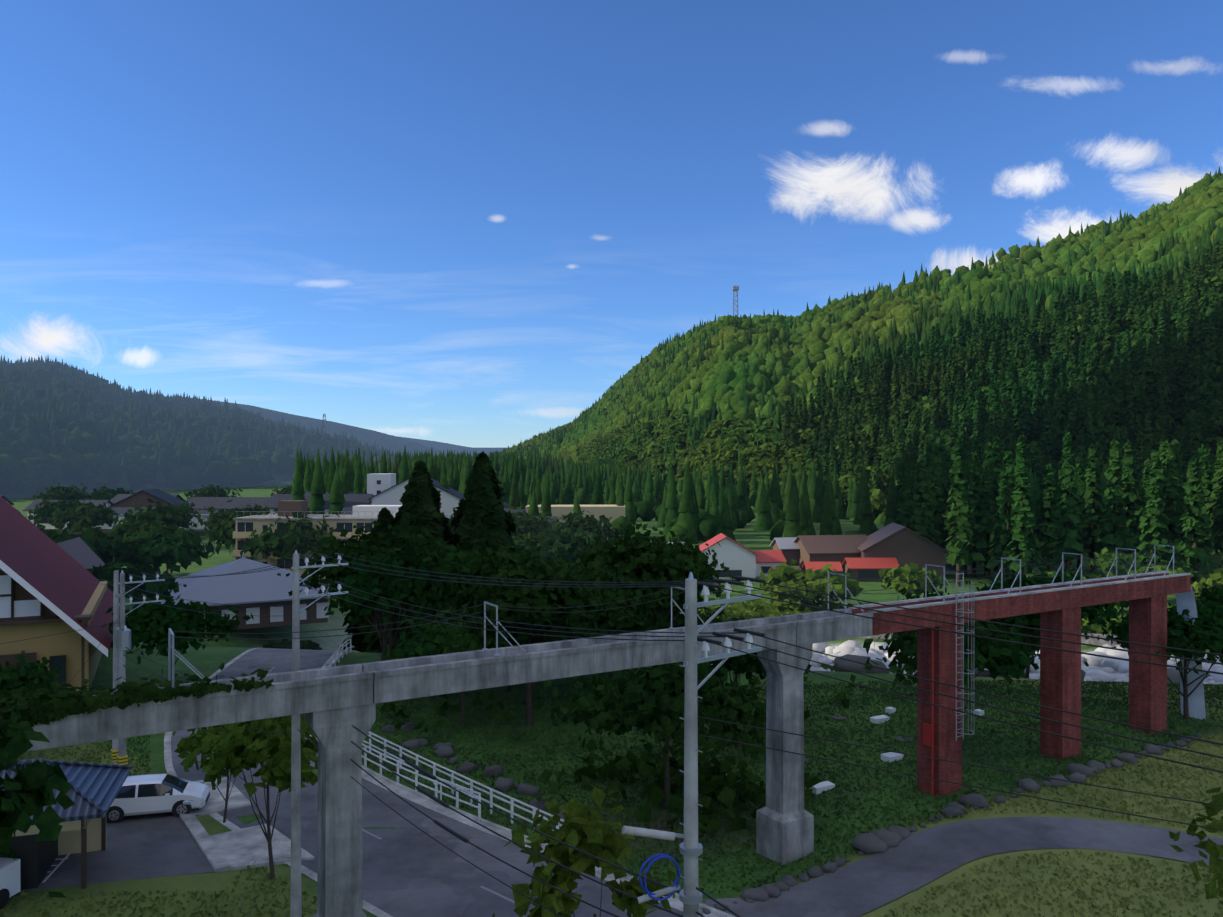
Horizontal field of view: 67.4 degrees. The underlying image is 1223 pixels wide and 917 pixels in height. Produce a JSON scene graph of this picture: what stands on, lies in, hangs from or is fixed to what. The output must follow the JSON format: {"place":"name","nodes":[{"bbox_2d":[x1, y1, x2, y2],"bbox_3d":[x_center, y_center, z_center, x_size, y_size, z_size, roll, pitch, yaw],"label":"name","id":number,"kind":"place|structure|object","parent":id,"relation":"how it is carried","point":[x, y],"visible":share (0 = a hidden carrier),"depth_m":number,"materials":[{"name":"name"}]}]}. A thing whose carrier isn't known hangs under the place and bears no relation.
{"place":"outdoors","nodes":[
{"label":"outdoors","id":0,"kind":"place"},
{"bbox_2d":[0,434,293,498],"bbox_3d":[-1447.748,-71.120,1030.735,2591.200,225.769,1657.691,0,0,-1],"label":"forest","id":1,"kind":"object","parent":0,"point":[283,479],"depth_m":520.66,"materials":[{"name":"green plant"}]},
{"bbox_2d":[0,360,412,494],"bbox_3d":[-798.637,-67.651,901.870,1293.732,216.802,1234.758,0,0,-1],"label":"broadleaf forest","id":2,"kind":"object","parent":1,"relation":"on","point":[29,463],"visible":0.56,"depth_m":559.87,"materials":[{"name":"green plant"}]},
{"bbox_2d":[0,354,412,487],"bbox_3d":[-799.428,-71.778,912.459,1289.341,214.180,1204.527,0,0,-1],"label":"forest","id":3,"kind":"object","parent":1,"relation":"on","point":[35,423],"visible":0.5,"depth_m":664.86,"materials":[{"name":"green plant"}]},
{"bbox_2d":[20,764,313,890],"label":"parking lot","id":4,"kind":"structure","parent":0,"point":[153,845],"depth_m":34.84,"materials":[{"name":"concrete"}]},
{"bbox_2d":[43,853,70,881],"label":"carpark markings","id":5,"kind":"object","parent":4,"relation":"on","point":[53,871],"visible":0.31,"depth_m":33.58,"materials":[{"name":"white paint"}]},
{"bbox_2d":[106,774,209,823],"bbox_3d":[-19.233,14.152,38.740,4.060,1.684,2.760,0,0,-15],"label":"white hatchback car","id":6,"kind":"object","parent":4,"relation":"on","point":[147,794],"visible":0.73,"depth_m":38.09,"materials":[{"name":"white paint"}]},
{"bbox_2d":[173,681,206,769],"bbox_3d":[-19.396,12.952,43.925,2.490,4.345,4.438,0,0,-15],"label":"young tree","id":7,"kind":"object","parent":4,"relation":"on","point":[196,762],"visible":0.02,"depth_m":42.66,"materials":[{"name":"green plant"}]},
{"bbox_2d":[165,396,446,457],"bbox_3d":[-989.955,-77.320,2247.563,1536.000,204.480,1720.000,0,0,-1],"label":"mountain terrain","id":8,"kind":"structure","parent":0,"point":[390,442],"depth_m":2183.64,"materials":[{"name":"green plant"}]},
{"bbox_2d":[171,648,682,916],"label":"road","id":9,"kind":"structure","parent":0,"point":[408,870],"depth_m":34.99,"materials":[{"name":"grey asphalt"}]},
{"bbox_2d":[269,649,514,902],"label":"road markings","id":10,"kind":"object","parent":9,"relation":"on","point":[498,894],"visible":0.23,"depth_m":31.89,"materials":[{"name":"white paint"}]},
{"bbox_2d":[396,436,510,456],"bbox_3d":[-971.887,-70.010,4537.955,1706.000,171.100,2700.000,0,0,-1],"label":"hill","id":11,"kind":"structure","parent":0,"point":[442,446],"depth_m":4420.95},
{"bbox_2d":[0,485,1222,916],"bbox_3d":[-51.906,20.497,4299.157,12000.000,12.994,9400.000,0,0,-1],"label":"ground","id":12,"kind":"structure","parent":0,"point":[210,657],"depth_m":41.18,"materials":[{"name":"green plant"}]},
{"bbox_2d":[0,857,19,908],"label":"white van","id":13,"kind":"object","parent":12,"relation":"on","point":[9,877],"visible":0.89,"depth_m":30.83,"materials":[{"name":"white paint"}]},
{"bbox_2d":[0,654,61,700],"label":"hall tree","id":14,"kind":"object","parent":12,"relation":"on","point":[32,677],"visible":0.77,"depth_m":46.01,"materials":[{"name":"green plant"}]},
{"bbox_2d":[0,711,74,897],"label":"tree","id":15,"kind":"object","parent":12,"relation":"on","point":[26,793],"visible":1,"depth_m":18.28,"materials":[{"name":"green plant"}]},
{"bbox_2d":[0,496,119,697],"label":"house","id":16,"kind":"structure","parent":12,"relation":"on","point":[45,590],"depth_m":58.04,"materials":[{"name":"brown metal"}]},
{"bbox_2d":[0,758,130,889],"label":"shed","id":17,"kind":"structure","parent":12,"relation":"on","point":[93,791],"depth_m":32.49,"materials":[{"name":"metal"}]},
{"bbox_2d":[110,570,118,764],"bbox_3d":[-22.734,10.197,42.095,0.385,10.100,0.540,0,0,-41],"label":"twin utility pole","id":18,"kind":"object","parent":12,"relation":"on","point":[114,753],"visible":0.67,"depth_m":41.99,"materials":[{"name":"concrete"}]},
{"bbox_2d":[2,555,1222,916],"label":"overhead wires","id":19,"kind":"object","parent":18,"relation":"attached to","point":[446,805],"visible":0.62,"depth_m":15.19,"materials":[{"name":"black rubber"}]},
{"bbox_2d":[115,570,164,764],"bbox_3d":[-21.586,10.138,41.604,2.179,10.220,1.415,0,0,-10],"label":"twin utility pole","id":20,"kind":"object","parent":12,"relation":"on","point":[122,636],"visible":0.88,"depth_m":41.12,"materials":[{"name":"concrete"}]},
{"bbox_2d":[101,582,253,679],"bbox_3d":[-29.297,11.698,60.888,8.494,6.815,8.946,0,0,-1],"label":"hall tree","id":21,"kind":"object","parent":12,"relation":"on","point":[150,624],"visible":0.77,"depth_m":59.56,"materials":[{"name":"green plant"}]},
{"bbox_2d":[163,722,251,822],"bbox_3d":[-15.926,12.761,37.628,3.070,4.740,3.768,0,0,32],"label":"young tree","id":22,"kind":"object","parent":12,"relation":"on","point":[186,745],"visible":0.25,"depth_m":36.83,"materials":[{"name":"green plant"}]},
{"bbox_2d":[179,713,317,878],"bbox_3d":[-12.467,11.953,32.463,5.003,6.348,5.632,0,0,-1],"label":"young tree","id":23,"kind":"object","parent":12,"relation":"on","point":[240,747],"visible":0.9,"depth_m":31.46,"materials":[{"name":"green plant"}]},
{"bbox_2d":[164,648,392,916],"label":"road gutter","id":24,"kind":"object","parent":12,"relation":"on","point":[367,906],"visible":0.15,"depth_m":38.27,"materials":[{"name":"concrete"}]},
{"bbox_2d":[0,473,624,630],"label":"town buildings","id":25,"kind":"structure","parent":12,"relation":"on","point":[255,591],"depth_m":150.96,"materials":[{"name":"grey"}]},
{"bbox_2d":[290,550,347,916],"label":"utility pole","id":26,"kind":"object","parent":12,"relation":"on","point":[295,902],"visible":0.88,"depth_m":29.35,"materials":[{"name":"concrete"}]},
{"bbox_2d":[28,482,622,649],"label":"town trees","id":27,"kind":"object","parent":12,"relation":"on","point":[140,542],"visible":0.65,"depth_m":152.97,"materials":[{"name":"green plant"}]},
{"bbox_2d":[304,703,375,916],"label":"bridge pier","id":28,"kind":"structure","parent":12,"relation":"on","point":[339,869],"depth_m":26.06,"materials":[{"name":"grey concrete"}]},
{"bbox_2d":[337,506,393,651],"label":"cedar tree","id":29,"kind":"object","parent":12,"relation":"on","point":[385,517],"visible":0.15,"depth_m":100.50,"materials":[{"name":"green plant"}]},
{"bbox_2d":[277,518,472,660],"bbox_3d":[-16.295,9.770,65.252,13.938,10.706,12.754,0,0,-1],"label":"tree grove","id":30,"kind":"object","parent":12,"relation":"on","point":[368,546],"visible":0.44,"depth_m":64.69,"materials":[{"name":"green plant"}]},
{"bbox_2d":[323,544,474,659],"bbox_3d":[-13.114,10.323,57.547,9.916,9.730,10.685,0,0,-1],"label":"tree grove","id":31,"kind":"object","parent":12,"relation":"on","point":[412,591],"visible":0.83,"depth_m":55.47,"materials":[{"name":"green plant"}]},
{"bbox_2d":[361,460,455,652],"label":"cedar tree","id":32,"kind":"object","parent":12,"relation":"on","point":[420,499],"visible":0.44,"depth_m":97.47,"materials":[{"name":"green plant"}]},
{"bbox_2d":[413,561,470,617],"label":"tree grove","id":33,"kind":"object","parent":12,"relation":"on","point":[425,605],"depth_m":63.35,"materials":[{"name":"green plant"}]},
{"bbox_2d":[323,639,563,830],"bbox_3d":[-12.855,14.599,51.330,6.084,1.429,42.957,0,0,-28],"label":"white fence","id":34,"kind":"object","parent":12,"relation":"on","point":[399,761],"visible":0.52,"depth_m":41.65,"materials":[{"name":"metal"}]},
{"bbox_2d":[382,603,538,724],"bbox_3d":[-8.625,11.863,52.717,9.456,7.222,9.947,0,0,-25],"label":"tree grove","id":35,"kind":"object","parent":12,"relation":"on","point":[429,639],"visible":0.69,"depth_m":50.98,"materials":[{"name":"green plant"}]},
{"bbox_2d":[421,540,513,618],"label":"tree grove","id":36,"kind":"object","parent":12,"relation":"on","point":[457,558],"depth_m":73.52,"materials":[{"name":"green plant"}]},
{"bbox_2d":[380,722,565,819],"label":"slope rocks","id":37,"kind":"object","parent":12,"relation":"on","point":[444,750],"visible":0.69,"depth_m":44.87,"materials":[{"name":"grey stone"}]},
{"bbox_2d":[447,451,520,649],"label":"cedar tree","id":38,"kind":"object","parent":12,"relation":"on","point":[480,513],"visible":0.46,"depth_m":98.98,"materials":[{"name":"green plant"}]},
{"bbox_2d":[420,530,600,691],"bbox_3d":[-6.409,10.041,59.173,11.576,10.640,11.149,0,0,-1],"label":"tree grove","id":39,"kind":"object","parent":12,"relation":"on","point":[478,564],"visible":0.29,"depth_m":58.13,"materials":[{"name":"green plant"}]},
{"bbox_2d":[310,651,720,916],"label":"road gutter","id":40,"kind":"object","parent":12,"relation":"on","point":[675,903],"visible":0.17,"depth_m":38.78,"materials":[{"name":"concrete"}]},
{"bbox_2d":[478,613,556,648],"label":"tree grove","id":41,"kind":"object","parent":12,"relation":"on","point":[536,631],"visible":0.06,"depth_m":83.22,"materials":[{"name":"green plant"}]},
{"bbox_2d":[329,650,734,916],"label":"road kerb","id":42,"kind":"structure","parent":12,"relation":"on","point":[507,830],"depth_m":38.71,"materials":[{"name":"concrete"}]},
{"bbox_2d":[450,550,617,725],"bbox_3d":[-4.502,10.512,52.936,9.895,10.341,9.959,0,0,-1],"label":"tree grove","id":43,"kind":"object","parent":12,"relation":"on","point":[542,600],"visible":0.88,"depth_m":51.57,"materials":[{"name":"green plant"}]},
{"bbox_2d":[524,557,576,644],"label":"tree grove","id":44,"kind":"object","parent":12,"relation":"on","point":[549,558],"depth_m":69.74,"materials":[{"name":"green plant"}]},
{"bbox_2d":[492,785,676,916],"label":"young tree","id":45,"kind":"object","parent":12,"relation":"on","point":[594,835],"visible":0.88,"depth_m":20.97,"materials":[{"name":"green plant"}]},
{"bbox_2d":[533,599,670,682],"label":"tree grove","id":46,"kind":"object","parent":12,"relation":"on","point":[629,620],"visible":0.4,"depth_m":56.49,"materials":[{"name":"green plant"}]},
{"bbox_2d":[553,557,668,684],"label":"tree grove","id":47,"kind":"object","parent":12,"relation":"on","point":[623,593],"visible":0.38,"depth_m":60.30,"materials":[{"name":"green plant"}]},
{"bbox_2d":[0,679,1222,916],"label":"lawn grass tufts","id":48,"kind":"object","parent":12,"relation":"on","point":[1118,689],"visible":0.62,"depth_m":42.23,"materials":[{"name":"green plant"}]},
{"bbox_2d":[559,588,678,617],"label":"tree grove","id":49,"kind":"object","parent":12,"relation":"on","point":[663,607],"depth_m":74.48,"materials":[{"name":"green plant"}]},
{"bbox_2d":[559,518,729,666],"bbox_3d":[2.107,9.770,65.623,12.781,11.093,12.869,0,0,-1],"label":"tree grove","id":50,"kind":"object","parent":12,"relation":"on","point":[633,553],"visible":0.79,"depth_m":64.53,"materials":[{"name":"green plant"}]},
{"bbox_2d":[532,661,765,809],"bbox_3d":[1.989,12.133,40.636,11.391,7.064,9.283,0,0,30],"label":"tree grove","id":51,"kind":"object","parent":12,"relation":"on","point":[644,699],"visible":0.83,"depth_m":39.15,"materials":[{"name":"green plant"}]},
{"bbox_2d":[381,657,986,839],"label":"park undergrowth shrubs","id":52,"kind":"object","parent":12,"relation":"on","point":[713,779],"visible":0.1,"depth_m":43.25,"materials":[{"name":"green plant"}]},
{"bbox_2d":[635,535,739,628],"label":"tree grove","id":53,"kind":"object","parent":12,"relation":"on","point":[681,600],"visible":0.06,"depth_m":69.12,"materials":[{"name":"green plant"}]},
{"bbox_2d":[622,572,764,916],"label":"utility pole","id":54,"kind":"object","parent":12,"relation":"on","point":[691,851],"visible":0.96,"depth_m":15.39,"materials":[{"name":"concrete"}]},
{"bbox_2d":[651,601,746,628],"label":"tree grove","id":55,"kind":"object","parent":12,"relation":"on","point":[680,622],"visible":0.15,"depth_m":78.47,"materials":[{"name":"green plant"}]},
{"bbox_2d":[674,618,811,747],"bbox_3d":[6.689,12.399,50.349,8.344,6.990,7.703,0,0,-1],"label":"tree grove","id":56,"kind":"object","parent":12,"relation":"on","point":[748,664],"visible":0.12,"depth_m":47.78,"materials":[{"name":"green plant"}]},
{"bbox_2d":[756,644,813,864],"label":"bridge pier","id":57,"kind":"structure","parent":12,"relation":"on","point":[784,827],"depth_m":34.60,"materials":[{"name":"grey concrete"}]},
{"bbox_2d":[18,571,1205,750],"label":"aqueduct channel","id":58,"kind":"object","parent":57,"relation":"on","point":[313,690],"visible":0.94,"depth_m":29.43,"materials":[{"name":"grey concrete"}]},
{"bbox_2d":[0,662,273,726],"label":"vines","id":59,"kind":"object","parent":58,"relation":"attached to","point":[42,705],"visible":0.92,"depth_m":22.97,"materials":[{"name":"green plant"}]},
{"bbox_2d":[726,707,983,794],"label":"rocks","id":60,"kind":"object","parent":12,"relation":"on","point":[820,787],"depth_m":43.81,"materials":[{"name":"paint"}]},
{"bbox_2d":[804,715,911,761],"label":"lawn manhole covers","id":61,"kind":"object","parent":12,"relation":"on","point":[840,717],"visible":0.38,"depth_m":47.11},
{"bbox_2d":[584,536,1222,609],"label":"trees","id":62,"kind":"object","parent":12,"relation":"on","point":[785,574],"visible":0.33,"depth_m":145.69,"materials":[{"name":"green plant"}]},
{"bbox_2d":[672,595,1168,634],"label":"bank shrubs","id":63,"kind":"object","parent":12,"relation":"on","point":[752,609],"visible":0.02,"depth_m":140.35,"materials":[{"name":"green plant"}]},
{"bbox_2d":[892,587,967,634],"bbox_3d":[19.895,11.370,56.403,5.867,6.652,7.125,0,0,-1],"label":"bush","id":64,"kind":"object","parent":12,"relation":"on","point":[908,594],"visible":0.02,"depth_m":57.54,"materials":[{"name":"green plant"}]},
{"bbox_2d":[667,522,1206,649],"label":"houses","id":65,"kind":"structure","parent":12,"relation":"on","point":[890,546],"depth_m":186.32,"materials":[{"name":"brown wood"}]},
{"bbox_2d":[917,573,974,796],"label":"bridge pier","id":66,"kind":"structure","parent":12,"relation":"on","point":[939,729],"depth_m":38.94,"materials":[{"name":"red paint"}]},
{"bbox_2d":[673,640,1222,683],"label":"river boulders","id":67,"kind":"object","parent":12,"relation":"on","point":[1107,665],"depth_m":118.60,"materials":[{"name":"white stone"}]},
{"bbox_2d":[863,617,1035,688],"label":"tree grove","id":68,"kind":"object","parent":12,"relation":"on","point":[992,656],"visible":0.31,"depth_m":43.20,"materials":[{"name":"green plant"}]},
{"bbox_2d":[702,733,1207,914],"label":"field edge rocks","id":69,"kind":"object","parent":12,"relation":"on","point":[882,840],"visible":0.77,"depth_m":35.63,"materials":[{"name":"grey stone"}]},
{"bbox_2d":[809,654,1221,684],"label":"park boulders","id":70,"kind":"object","parent":12,"relation":"on","point":[1173,674],"visible":0.12,"depth_m":68.02,"materials":[{"name":"grey stone"}]},
{"bbox_2d":[976,572,1088,678],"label":"tree grove","id":71,"kind":"object","parent":12,"relation":"on","point":[1032,632],"depth_m":66.87,"materials":[{"name":"green plant"}]},
{"bbox_2d":[982,624,1092,670],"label":"tree grove","id":72,"kind":"object","parent":12,"relation":"on","point":[1035,641],"visible":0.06,"depth_m":72.57,"materials":[{"name":"green plant"}]},
{"bbox_2d":[964,556,1128,640],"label":"tree grove","id":73,"kind":"object","parent":12,"relation":"on","point":[1090,612],"visible":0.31,"depth_m":57.71,"materials":[{"name":"green plant"}]},
{"bbox_2d":[893,432,1222,585],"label":"conifer trees","id":74,"kind":"object","parent":12,"relation":"on","point":[973,513],"visible":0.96,"depth_m":182.24,"materials":[{"name":"green plant"}]},
{"bbox_2d":[1040,607,1080,759],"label":"bridge pier","id":75,"kind":"structure","parent":12,"relation":"on","point":[1060,679],"depth_m":43.33,"materials":[{"name":"red paint"}]},
{"bbox_2d":[1129,595,1166,733],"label":"bridge pier","id":76,"kind":"structure","parent":12,"relation":"on","point":[1147,682],"depth_m":47.09,"materials":[{"name":"red paint"}]},
{"bbox_2d":[1084,599,1222,719],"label":"lawn tree","id":77,"kind":"object","parent":12,"relation":"on","point":[1204,633],"visible":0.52,"depth_m":48.53,"materials":[{"name":"green plant"}]},
{"bbox_2d":[1168,787,1222,898],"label":"young tree","id":78,"kind":"object","parent":12,"relation":"on","point":[1214,850],"visible":0.98,"depth_m":19.88,"materials":[{"name":"green plant"}]},
{"bbox_2d":[1168,582,1222,665],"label":"lawn tree","id":79,"kind":"object","parent":12,"relation":"on","point":[1213,599],"visible":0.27,"depth_m":54.73,"materials":[{"name":"green plant"}]},
{"bbox_2d":[0,0,1222,447],"label":"sky","id":80,"kind":"structure","parent":0,"point":[456,222],"materials":[{"name":"blue"}]},
{"bbox_2d":[168,544,1173,687],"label":"aqueduct frames","id":81,"kind":"structure","parent":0,"point":[170,632],"depth_m":34.50,"materials":[{"name":"metal"}]},
{"bbox_2d":[701,902,768,916],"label":"curb","id":82,"kind":"structure","parent":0,"point":[746,910],"depth_m":30.41,"materials":[{"name":"concrete"}]},
{"bbox_2d":[437,463,1099,550],"bbox_3d":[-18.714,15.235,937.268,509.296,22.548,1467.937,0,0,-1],"label":"broadleaf forest","id":83,"kind":"object","parent":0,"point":[646,510],"depth_m":273.89,"materials":[{"name":"green plant"}]},
{"bbox_2d":[637,258,1207,523],"bbox_3d":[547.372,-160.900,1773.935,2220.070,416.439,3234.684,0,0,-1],"label":"mountain terrain","id":84,"kind":"structure","parent":0,"point":[880,518],"depth_m":352.07,"materials":[{"name":"green plant"}]},
{"bbox_2d":[291,447,1107,546],"bbox_3d":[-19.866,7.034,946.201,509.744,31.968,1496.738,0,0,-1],"label":"conifer trees","id":85,"kind":"object","parent":84,"relation":"on","point":[811,502],"visible":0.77,"depth_m":306.98,"materials":[{"name":"green plant"}]},
{"bbox_2d":[490,166,1222,491],"bbox_3d":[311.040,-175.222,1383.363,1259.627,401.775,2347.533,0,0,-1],"label":"trees","id":86,"kind":"object","parent":84,"relation":"on","point":[1008,305],"visible":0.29,"depth_m":555.82,"materials":[{"name":"green plant"}]},
{"bbox_2d":[493,173,1222,469],"bbox_3d":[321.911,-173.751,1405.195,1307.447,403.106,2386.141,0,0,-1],"label":"broadleaf forest","id":87,"kind":"object","parent":84,"relation":"on","point":[722,375],"visible":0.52,"depth_m":637.43,"materials":[{"name":"green plant"}]},
{"bbox_2d":[321,286,738,433],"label":"lattice towers","id":88,"kind":"structure","parent":87,"relation":"on","point":[735,288],"depth_m":821.39,"materials":[{"name":"silver metal"}]},
{"bbox_2d":[573,275,1222,510],"bbox_3d":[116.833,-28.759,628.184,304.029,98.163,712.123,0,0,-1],"label":"mountain foot broadleaf forest","id":89,"kind":"object","parent":84,"relation":"on","point":[648,443],"visible":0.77,"depth_m":477.43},
{"bbox_2d":[780,240,1222,516],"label":"conifer stand","id":90,"kind":"object","parent":84,"relation":"on","point":[1180,345],"visible":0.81,"depth_m":359.28,"materials":[{"name":"green plant"}]},
{"bbox_2d":[705,817,1222,916],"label":"park path","id":91,"kind":"structure","parent":0,"point":[873,881],"depth_m":33.03,"materials":[{"name":"grey asphalt"}]}
]}

